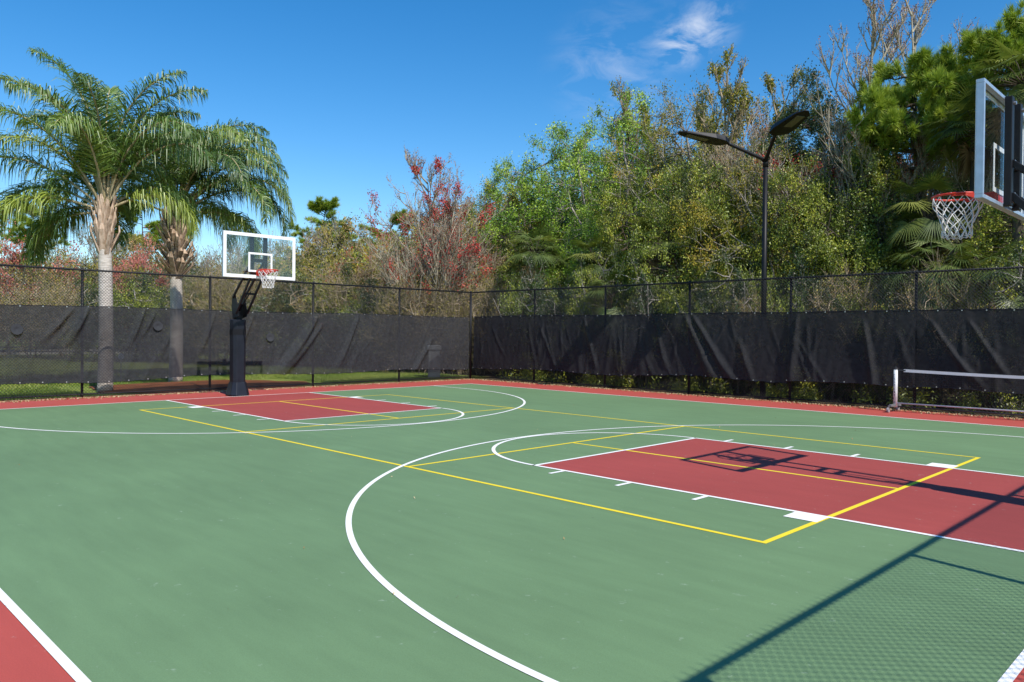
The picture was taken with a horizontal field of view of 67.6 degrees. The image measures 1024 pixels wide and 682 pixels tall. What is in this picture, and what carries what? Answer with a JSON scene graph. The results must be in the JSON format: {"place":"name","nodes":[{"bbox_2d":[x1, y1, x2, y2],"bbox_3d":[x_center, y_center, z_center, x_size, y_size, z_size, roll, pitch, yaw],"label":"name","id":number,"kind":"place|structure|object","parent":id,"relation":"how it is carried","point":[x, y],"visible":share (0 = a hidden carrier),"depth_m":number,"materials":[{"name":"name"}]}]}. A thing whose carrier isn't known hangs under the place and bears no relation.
{"place":"outdoors","nodes":[
{"label":"outdoors","id":0,"kind":"place"},
{"bbox_2d":[0,369,483,400],"bbox_3d":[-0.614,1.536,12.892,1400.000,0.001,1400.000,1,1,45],"label":"lawn ground","id":1,"kind":"structure","parent":0,"point":[85,388],"depth_m":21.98,"materials":[{"name":"green plant"}]},
{"bbox_2d":[0,203,72,249],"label":"pine tree","id":2,"kind":"object","parent":1,"relation":"on","point":[20,231],"visible":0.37,"depth_m":71.89,"materials":[{"name":"green plant"}]},
{"bbox_2d":[0,268,79,304],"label":"hedge shrub","id":3,"kind":"object","parent":1,"relation":"on","point":[21,297],"visible":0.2,"depth_m":43.11,"materials":[{"name":"green plant"}]},
{"bbox_2d":[0,221,87,304],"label":"red maple","id":4,"kind":"object","parent":1,"relation":"on","point":[12,255],"visible":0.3,"depth_m":49.85,"materials":[{"name":"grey plant"}]},
{"bbox_2d":[19,240,94,305],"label":"lawn edge tree","id":5,"kind":"object","parent":1,"relation":"on","point":[66,266],"visible":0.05,"depth_m":59.42,"materials":[{"name":"green plant"}]},
{"bbox_2d":[23,266,117,305],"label":"hedge shrub","id":6,"kind":"object","parent":1,"relation":"on","point":[64,299],"visible":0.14,"depth_m":41.48,"materials":[{"name":"green plant"}]},
{"bbox_2d":[49,211,137,288],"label":"lawn edge tree","id":7,"kind":"object","parent":1,"relation":"on","point":[93,255],"visible":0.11,"depth_m":62.63,"materials":[{"name":"grey plant"}]},
{"bbox_2d":[73,231,167,302],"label":"lawn edge tree","id":8,"kind":"object","parent":1,"relation":"on","point":[113,263],"visible":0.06,"depth_m":57.23,"materials":[{"name":"green plant"}]},
{"bbox_2d":[62,261,190,307],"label":"hedge shrub","id":9,"kind":"object","parent":1,"relation":"on","point":[124,300],"visible":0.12,"depth_m":38.57,"materials":[{"name":"green plant"}]},
{"bbox_2d":[112,225,169,305],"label":"red maple","id":10,"kind":"object","parent":1,"relation":"on","point":[139,264],"visible":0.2,"depth_m":43.63,"materials":[{"name":"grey plant"}]},
{"bbox_2d":[114,263,211,308],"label":"hedge shrub","id":11,"kind":"object","parent":1,"relation":"on","point":[149,291],"visible":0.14,"depth_m":39.56,"materials":[{"name":"green plant"}]},
{"bbox_2d":[72,112,296,381],"bbox_3d":[-10.380,-2.970,24.552,6.461,8.584,6.213,1,1,45],"label":"queen palm","id":12,"kind":"object","parent":1,"relation":"on","point":[231,157],"visible":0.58,"depth_m":24.22,"materials":[{"name":"green plant"}]},
{"bbox_2d":[151,243,238,294],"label":"lawn edge tree","id":13,"kind":"object","parent":1,"relation":"on","point":[202,263],"visible":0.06,"depth_m":55.23,"materials":[{"name":"green plant"}]},
{"bbox_2d":[89,380,308,392],"bbox_3d":[-9.014,1.286,22.783,4.832,0.080,6.461,1,1,45],"label":"mulch bed","id":14,"kind":"object","parent":1,"relation":"on","point":[137,386],"visible":0.59,"depth_m":21.92,"materials":[{"name":"brown soil"}]},
{"bbox_2d":[0,46,223,392],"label":"queen palm","id":15,"kind":"object","parent":14,"relation":"on","point":[99,154],"visible":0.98,"depth_m":20.12,"materials":[{"name":"green plant"}]},
{"bbox_2d":[159,259,253,310],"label":"hedge shrub","id":16,"kind":"object","parent":1,"relation":"on","point":[189,300],"visible":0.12,"depth_m":36.81,"materials":[{"name":"green plant"}]},
{"bbox_2d":[196,225,289,299],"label":"lawn edge tree","id":17,"kind":"object","parent":1,"relation":"on","point":[240,259],"visible":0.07,"depth_m":53.57,"materials":[{"name":"grey plant"}]},
{"bbox_2d":[193,248,310,312],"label":"hedge shrub","id":18,"kind":"object","parent":1,"relation":"on","point":[227,296],"visible":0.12,"depth_m":35.93,"materials":[{"name":"green plant"}]},
{"bbox_2d":[227,264,346,312],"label":"hedge shrub","id":19,"kind":"object","parent":1,"relation":"on","point":[274,298],"visible":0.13,"depth_m":35.18,"materials":[{"name":"green plant"}]},
{"bbox_2d":[239,229,354,304],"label":"lawn edge tree","id":20,"kind":"object","parent":1,"relation":"on","point":[287,264],"visible":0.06,"depth_m":49.57,"materials":[{"name":"green plant"}]},
{"bbox_2d":[287,195,358,250],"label":"pine tree","id":21,"kind":"object","parent":1,"relation":"on","point":[318,205],"visible":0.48,"depth_m":64.66,"materials":[{"name":"green plant"}]},
{"bbox_2d":[281,253,395,313],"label":"hedge shrub","id":22,"kind":"object","parent":1,"relation":"on","point":[337,289],"visible":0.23,"depth_m":34.16,"materials":[{"name":"green plant"}]},
{"bbox_2d":[0,378,1023,681],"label":"court slab","id":23,"kind":"structure","parent":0,"point":[26,654],"depth_m":16.47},
{"bbox_2d":[0,263,471,400],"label":"chain link fence","id":24,"kind":"object","parent":23,"relation":"on","point":[210,277],"visible":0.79,"depth_m":20.44,"materials":[{"name":"black metal"}]},
{"bbox_2d":[0,304,468,384],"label":"windscreen","id":25,"kind":"object","parent":24,"relation":"attached to","point":[42,344],"visible":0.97,"depth_m":20.15,"materials":[{"name":"fabric"}]},
{"bbox_2d":[222,230,294,395],"bbox_3d":[-6.185,-0.590,18.598,1.717,3.930,1.773,0,1,-9],"label":"basketball hoop","id":26,"kind":"object","parent":23,"relation":"on","point":[237,384],"visible":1,"depth_m":18.87,"materials":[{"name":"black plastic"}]},
{"bbox_2d":[0,378,1022,597],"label":"fallen leaves","id":27,"kind":"object","parent":23,"relation":"on","point":[796,402],"visible":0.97,"depth_m":19.39,"materials":[{"name":"brown plant"}]},
{"bbox_2d":[0,384,1023,681],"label":"court playing surface","id":28,"kind":"object","parent":23,"relation":"on","point":[136,544],"visible":1,"depth_m":5.60,"materials":[{"name":"green paint"}]},
{"bbox_2d":[0,384,1023,681],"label":"white court lines","id":29,"kind":"object","parent":28,"relation":"on","point":[78,674],"visible":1,"depth_m":5.83,"materials":[{"name":"white paint"}]},
{"bbox_2d":[142,394,979,543],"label":"yellow court lines","id":30,"kind":"object","parent":28,"relation":"on","point":[842,511],"visible":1,"depth_m":9.09,"materials":[{"name":"yellow paint"}]},
{"bbox_2d":[169,393,1023,550],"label":"key surface","id":31,"kind":"object","parent":28,"relation":"on","point":[979,507],"visible":1,"depth_m":8.68,"materials":[{"name":"red paint"}]},
{"bbox_2d":[472,264,1023,417],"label":"chain link fence","id":32,"kind":"object","parent":23,"relation":"on","point":[916,307],"visible":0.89,"depth_m":18.91,"materials":[{"name":"black metal"}]},
{"bbox_2d":[473,312,787,383],"bbox_3d":[2.676,0.117,22.788,11.465,1.855,0.146,1,1,45],"label":"windscreen","id":33,"kind":"object","parent":32,"relation":"attached to","point":[751,346],"visible":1,"depth_m":21.79,"materials":[{"name":"fabric"}]},
{"bbox_2d":[786,310,915,387],"bbox_3d":[7.745,0.153,17.696,2.914,1.727,0.105,1,1,45],"label":"windscreen","id":34,"kind":"object","parent":32,"relation":"attached to","point":[871,347],"visible":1,"depth_m":17.65,"materials":[{"name":"fabric"}]},
{"bbox_2d":[915,309,1023,393],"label":"windscreen","id":35,"kind":"object","parent":32,"relation":"attached to","point":[983,341],"visible":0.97,"depth_m":15.93,"materials":[{"name":"fabric"}]},
{"bbox_2d":[886,366,1023,415],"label":"portable net","id":36,"kind":"object","parent":23,"relation":"on","point":[896,404],"visible":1,"depth_m":15.81,"materials":[{"name":"grey metal"}]},
{"bbox_2d":[931,78,1023,239],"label":"basketball hoop","id":37,"kind":"object","parent":23,"relation":"on","point":[1011,194],"visible":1,"depth_m":7.28,"materials":[{"name":"white metal"}]},
{"bbox_2d":[0,0,1023,293],"label":"sky","id":38,"kind":"structure","parent":0,"point":[339,88],"materials":[{"name":"blue"}]},
{"bbox_2d":[581,262,649,383],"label":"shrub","id":39,"kind":"object","parent":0,"point":[611,276],"visible":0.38,"depth_m":24.20,"materials":[{"name":"green plant"}]},
{"bbox_2d":[370,363,1023,417],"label":"forest floor","id":40,"kind":"structure","parent":0,"point":[733,385],"depth_m":22.47,"materials":[{"name":"brown soil"}]},
{"bbox_2d":[280,220,373,295],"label":"lawn edge tree","id":41,"kind":"object","parent":40,"relation":"on","point":[333,251],"visible":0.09,"depth_m":46.31,"materials":[{"name":"green plant"}]},
{"bbox_2d":[283,250,382,312],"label":"hedge shrub","id":42,"kind":"object","parent":40,"relation":"on","point":[315,279],"visible":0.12,"depth_m":34.72,"materials":[{"name":"green plant"}]},
{"bbox_2d":[319,212,392,276],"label":"lawn edge tree","id":43,"kind":"object","parent":40,"relation":"on","point":[347,228],"visible":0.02,"depth_m":48.02,"materials":[{"name":"green plant"}]},
{"bbox_2d":[326,272,396,313],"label":"hedge shrub","id":44,"kind":"object","parent":40,"relation":"on","point":[367,301],"visible":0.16,"depth_m":33.27,"materials":[{"name":"green plant"}]},
{"bbox_2d":[314,225,419,312],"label":"rusty tree","id":45,"kind":"object","parent":40,"relation":"on","point":[355,262],"visible":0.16,"depth_m":35.54,"materials":[{"name":"brown plant"}]},
{"bbox_2d":[336,223,458,302],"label":"lawn edge tree","id":46,"kind":"object","parent":40,"relation":"on","point":[353,255],"visible":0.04,"depth_m":39.06,"materials":[{"name":"green plant"}]},
{"bbox_2d":[364,265,442,372],"bbox_3d":[-4.488,-0.934,31.149,3.666,4.658,4.748,1,1,9],"label":"brush","id":47,"kind":"object","parent":40,"relation":"on","point":[383,304],"visible":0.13,"depth_m":30.18,"materials":[{"name":"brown plant"}]},
{"bbox_2d":[376,267,450,372],"bbox_3d":[-3.596,-0.912,30.623,3.666,4.640,4.748,1,1,17],"label":"brush","id":48,"kind":"object","parent":40,"relation":"on","point":[396,300],"visible":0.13,"depth_m":29.88,"materials":[{"name":"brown plant"}]},
{"bbox_2d":[343,144,510,372],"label":"red maple","id":49,"kind":"object","parent":40,"relation":"on","point":[448,210],"visible":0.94,"depth_m":30.39,"materials":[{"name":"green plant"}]},
{"bbox_2d":[409,262,504,374],"bbox_3d":[-2.115,-0.873,30.163,4.748,4.596,3.666,0,1,-16],"label":"brush","id":50,"kind":"object","parent":40,"relation":"on","point":[450,304],"visible":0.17,"depth_m":29.71,"materials":[{"name":"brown plant"}]},
{"bbox_2d":[402,195,520,370],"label":"rusty tree","id":51,"kind":"object","parent":40,"relation":"on","point":[490,255],"visible":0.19,"depth_m":31.77,"materials":[{"name":"brown plant"}]},
{"bbox_2d":[452,251,510,374],"bbox_3d":[-1.313,-1.048,30.471,2.841,4.970,3.680,1,1,9],"label":"brush","id":52,"kind":"object","parent":40,"relation":"on","point":[479,287],"visible":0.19,"depth_m":29.79,"materials":[{"name":"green plant"}]},
{"bbox_2d":[420,166,568,282],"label":"oak tree","id":53,"kind":"object","parent":40,"relation":"on","point":[509,196],"visible":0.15,"depth_m":34.46,"materials":[{"name":"green plant"}]},
{"bbox_2d":[462,272,531,374],"bbox_3d":[-0.276,-0.799,29.108,3.680,4.501,2.841,0,1,-22],"label":"brush","id":54,"kind":"object","parent":40,"relation":"on","point":[491,301],"visible":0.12,"depth_m":28.95,"materials":[{"name":"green plant"}]},
{"bbox_2d":[475,154,552,311],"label":"tree","id":55,"kind":"object","parent":40,"relation":"on","point":[509,165],"visible":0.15,"depth_m":34.70,"materials":[{"name":"green plant"}]},
{"bbox_2d":[493,242,563,377],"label":"shrub","id":56,"kind":"object","parent":40,"relation":"on","point":[513,284],"visible":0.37,"depth_m":27.17,"materials":[{"name":"green plant"}]},
{"bbox_2d":[452,118,609,302],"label":"broadleaf tree","id":57,"kind":"object","parent":40,"relation":"on","point":[531,214],"visible":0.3,"depth_m":32.90,"materials":[{"name":"green plant"}]},
{"bbox_2d":[488,228,578,314],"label":"tree","id":58,"kind":"object","parent":40,"relation":"on","point":[511,261],"visible":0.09,"depth_m":30.51,"materials":[{"name":"green plant"}]},
{"bbox_2d":[503,220,570,373],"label":"cabbage palm","id":59,"kind":"object","parent":40,"relation":"on","point":[547,234],"visible":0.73,"depth_m":28.00,"materials":[{"name":"green plant"}]},
{"bbox_2d":[516,204,630,377],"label":"tree","id":60,"kind":"object","parent":40,"relation":"on","point":[566,269],"visible":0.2,"depth_m":27.83,"materials":[{"name":"green plant"}]},
{"bbox_2d":[531,118,630,298],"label":"tree","id":61,"kind":"object","parent":40,"relation":"on","point":[568,171],"visible":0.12,"depth_m":35.10,"materials":[{"name":"green plant"}]},
{"bbox_2d":[538,235,625,383],"bbox_3d":[2.575,-0.957,25.639,2.779,5.167,3.373,0,1,-29],"label":"shrub","id":62,"kind":"object","parent":40,"relation":"on","point":[579,281],"visible":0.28,"depth_m":25.21,"materials":[{"name":"green plant"}]},
{"bbox_2d":[560,230,633,381],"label":"cabbage palm","id":63,"kind":"object","parent":40,"relation":"on","point":[592,264],"visible":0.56,"depth_m":25.80,"materials":[{"name":"green plant"}]},
{"bbox_2d":[533,80,678,376],"bbox_3d":[4.001,-4.315,28.701,5.344,11.475,6.513,0,1,-28],"label":"broadleaf tree","id":64,"kind":"object","parent":40,"relation":"on","point":[620,130],"visible":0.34,"depth_m":29.01,"materials":[{"name":"green plant"}]},
{"bbox_2d":[597,75,672,268],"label":"tree","id":65,"kind":"object","parent":40,"relation":"on","point":[618,89],"visible":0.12,"depth_m":29.84,"materials":[{"name":"green plant"}]},
{"bbox_2d":[601,244,676,387],"bbox_3d":[4.360,-0.666,23.813,3.373,4.611,2.779,1,1,0],"label":"shrub","id":66,"kind":"object","parent":40,"relation":"on","point":[647,280],"visible":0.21,"depth_m":23.44,"materials":[{"name":"green plant"}]},
{"bbox_2d":[582,166,710,381],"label":"tree","id":67,"kind":"object","parent":40,"relation":"on","point":[604,201],"visible":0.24,"depth_m":26.02,"materials":[{"name":"green plant"}]},
{"bbox_2d":[615,212,696,385],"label":"cabbage palm","id":68,"kind":"object","parent":40,"relation":"on","point":[643,223],"visible":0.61,"depth_m":24.26,"materials":[{"name":"green plant"}]},
{"bbox_2d":[585,70,727,379],"bbox_3d":[5.580,-3.855,27.374,4.958,11.419,6.366,1,1,40],"label":"broadleaf tree","id":69,"kind":"object","parent":40,"relation":"on","point":[666,133],"visible":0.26,"depth_m":27.10,"materials":[{"name":"green plant"}]},
{"bbox_2d":[629,263,715,389],"bbox_3d":[5.087,-0.463,23.341,2.779,4.195,3.373,0,1,-30],"label":"shrub","id":70,"kind":"object","parent":40,"relation":"on","point":[682,310],"visible":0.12,"depth_m":22.92,"materials":[{"name":"green plant"}]},
{"bbox_2d":[619,150,752,384],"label":"tree","id":71,"kind":"object","parent":40,"relation":"on","point":[653,210],"visible":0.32,"depth_m":23.62,"materials":[{"name":"green plant"}]},
{"bbox_2d":[662,270,740,391],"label":"shrub","id":72,"kind":"object","parent":40,"relation":"on","point":[704,311],"visible":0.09,"depth_m":22.01,"materials":[{"name":"green plant"}]},
{"bbox_2d":[623,101,785,379],"bbox_3d":[7.363,-3.464,27.485,6.764,10.606,5.268,1,1,37],"label":"tree","id":73,"kind":"object","parent":40,"relation":"on","point":[692,154],"visible":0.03,"depth_m":27.45,"materials":[{"name":"green plant"}]},
{"bbox_2d":[647,152,786,387],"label":"tree","id":74,"kind":"object","parent":40,"relation":"on","point":[707,222],"visible":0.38,"depth_m":22.89,"materials":[{"name":"green plant"}]},
{"bbox_2d":[671,43,784,383],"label":"tree","id":75,"kind":"object","parent":40,"relation":"on","point":[731,102],"visible":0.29,"depth_m":25.38,"materials":[{"name":"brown plant"}]},
{"bbox_2d":[690,239,782,393],"bbox_3d":[6.591,-0.594,21.800,3.373,4.546,2.779,1,1,-1],"label":"shrub","id":76,"kind":"object","parent":40,"relation":"on","point":[726,291],"visible":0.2,"depth_m":21.47,"materials":[{"name":"green plant"}]},
{"bbox_2d":[678,110,809,398],"bbox_3d":[5.951,-1.867,18.828,3.202,6.698,2.134,1,1,45],"label":"lamp post","id":77,"kind":"object","parent":40,"relation":"on","point":[790,123],"visible":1,"depth_m":19.38,"materials":[{"name":"black metal"}]},
{"bbox_2d":[668,125,831,390],"bbox_3d":[7.221,-2.234,22.590,4.934,8.057,3.842,0,1,-16],"label":"tree","id":78,"kind":"object","parent":40,"relation":"on","point":[748,203],"visible":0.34,"depth_m":22.27,"materials":[{"name":"green plant"}]},
{"bbox_2d":[704,63,808,251],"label":"tree","id":79,"kind":"object","parent":40,"relation":"on","point":[771,85],"visible":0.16,"depth_m":26.73,"materials":[{"name":"green plant"}]},
{"bbox_2d":[496,369,1023,415],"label":"ground cover","id":80,"kind":"object","parent":40,"relation":"on","point":[768,393],"visible":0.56,"depth_m":20.08,"materials":[{"name":"green plant"}]},
{"bbox_2d":[721,104,832,384],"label":"tree","id":81,"kind":"object","parent":40,"relation":"on","point":[800,150],"visible":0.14,"depth_m":24.66,"materials":[{"name":"green plant"}]},
{"bbox_2d":[748,242,838,396],"bbox_3d":[7.654,-0.567,20.500,2.779,4.536,3.373,1,1,28],"label":"shrub","id":82,"kind":"object","parent":40,"relation":"on","point":[800,263],"visible":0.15,"depth_m":20.23,"materials":[{"name":"green plant"}]},
{"bbox_2d":[712,144,891,392],"bbox_3d":[8.287,-1.890,21.806,5.144,7.211,4.071,1,1,8],"label":"tree","id":83,"kind":"object","parent":40,"relation":"on","point":[786,178],"visible":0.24,"depth_m":21.13,"materials":[{"name":"green plant"}]},
{"bbox_2d":[756,58,857,255],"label":"broadleaf tree","id":84,"kind":"object","parent":40,"relation":"on","point":[809,124],"visible":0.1,"depth_m":25.30,"materials":[{"name":"green plant"}]},
{"bbox_2d":[772,271,863,400],"bbox_3d":[8.404,-0.038,19.782,3.373,3.419,2.779,0,1,-2],"label":"shrub","id":85,"kind":"object","parent":40,"relation":"on","point":[840,306],"visible":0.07,"depth_m":19.41,"materials":[{"name":"green plant"}]},
{"bbox_2d":[757,143,918,392],"bbox_3d":[9.232,-2.016,21.247,4.022,7.124,4.934,0,1,-39],"label":"tree","id":86,"kind":"object","parent":40,"relation":"on","point":[836,235],"visible":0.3,"depth_m":20.60,"materials":[{"name":"green plant"}]},
{"bbox_2d":[785,113,894,279],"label":"tree","id":87,"kind":"object","parent":40,"relation":"on","point":[825,135],"visible":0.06,"depth_m":23.81,"materials":[{"name":"green plant"}]},
{"bbox_2d":[707,0,999,392],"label":"red maple","id":88,"kind":"object","parent":40,"relation":"on","point":[874,23],"visible":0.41,"depth_m":22.06,"materials":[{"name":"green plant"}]},
{"bbox_2d":[802,250,905,401],"bbox_3d":[8.810,-0.446,19.333,3.680,4.150,2.841,0,1,-26],"label":"brush","id":89,"kind":"object","parent":40,"relation":"on","point":[839,286],"visible":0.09,"depth_m":19.14,"materials":[{"name":"green plant"}]},
{"bbox_2d":[787,190,968,397],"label":"tree","id":90,"kind":"object","parent":40,"relation":"on","point":[804,239],"visible":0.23,"depth_m":19.82,"materials":[{"name":"green plant"}]},
{"bbox_2d":[832,262,933,405],"bbox_3d":[9.214,-0.163,18.732,2.779,3.729,3.373,1,1,27],"label":"shrub","id":91,"kind":"object","parent":40,"relation":"on","point":[877,396],"visible":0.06,"depth_m":18.66,"materials":[{"name":"green plant"}]},
{"bbox_2d":[841,138,937,301],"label":"tree","id":92,"kind":"object","parent":40,"relation":"on","point":[897,174],"visible":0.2,"depth_m":20.66,"materials":[{"name":"green plant"}]},
{"bbox_2d":[855,260,951,405],"bbox_3d":[10.016,-0.086,18.528,3.373,3.583,2.779,0,1,-3],"label":"shrub","id":93,"kind":"object","parent":40,"relation":"on","point":[919,388],"visible":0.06,"depth_m":18.17,"materials":[{"name":"green plant"}]},
{"bbox_2d":[841,41,985,389],"bbox_3d":[11.044,-3.286,21.039,4.180,9.672,4.184,1,1,11],"label":"pine tree","id":94,"kind":"object","parent":40,"relation":"on","point":[887,112],"visible":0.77,"depth_m":20.31,"materials":[{"name":"green plant"}]},
{"bbox_2d":[875,226,989,406],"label":"cabbage palm","id":95,"kind":"object","parent":40,"relation":"on","point":[936,242],"visible":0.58,"depth_m":17.86,"materials":[{"name":"green plant"}]},
{"bbox_2d":[876,167,989,400],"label":"cabbage palm","id":96,"kind":"object","parent":40,"relation":"on","point":[930,184],"visible":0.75,"depth_m":18.94,"materials":[{"name":"green plant"}]},
{"bbox_2d":[881,241,1004,408],"bbox_3d":[10.237,-0.370,17.697,3.680,4.056,2.841,0,1,-26],"label":"brush","id":97,"kind":"object","parent":40,"relation":"on","point":[958,301],"visible":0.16,"depth_m":17.42,"materials":[{"name":"green plant"}]},
{"bbox_2d":[877,0,1015,267],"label":"red maple","id":98,"kind":"object","parent":40,"relation":"on","point":[916,29],"visible":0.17,"depth_m":22.27,"materials":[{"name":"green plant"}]},
{"bbox_2d":[885,150,1011,393],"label":"tree","id":99,"kind":"object","parent":40,"relation":"on","point":[998,236],"visible":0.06,"depth_m":20.47,"materials":[{"name":"green plant"}]},
{"bbox_2d":[910,81,1015,400],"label":"cabbage palm","id":100,"kind":"object","parent":40,"relation":"on","point":[965,157],"visible":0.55,"depth_m":19.06,"materials":[{"name":"green plant"}]},
{"bbox_2d":[916,0,1023,131],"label":"pine tree","id":101,"kind":"object","parent":40,"relation":"on","point":[973,44],"visible":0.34,"depth_m":19.05,"materials":[{"name":"green plant"}]},
{"bbox_2d":[934,238,1023,408],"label":"cabbage palm","id":102,"kind":"object","parent":40,"relation":"on","point":[979,274],"visible":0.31,"depth_m":17.25,"materials":[{"name":"green plant"}]},
{"bbox_2d":[949,32,1023,407],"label":"cabbage palm","id":103,"kind":"object","parent":40,"relation":"on","point":[1006,81],"visible":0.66,"depth_m":17.81,"materials":[{"name":"green plant"}]},
{"bbox_2d":[956,181,1023,396],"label":"tree","id":104,"kind":"object","parent":40,"relation":"on","point":[985,248],"visible":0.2,"depth_m":18.58,"materials":[{"name":"green plant"}]},
{"bbox_2d":[958,232,1023,413],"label":"shrub","id":105,"kind":"object","parent":40,"relation":"on","point":[1007,296],"visible":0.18,"depth_m":16.65,"materials":[{"name":"green plant"}]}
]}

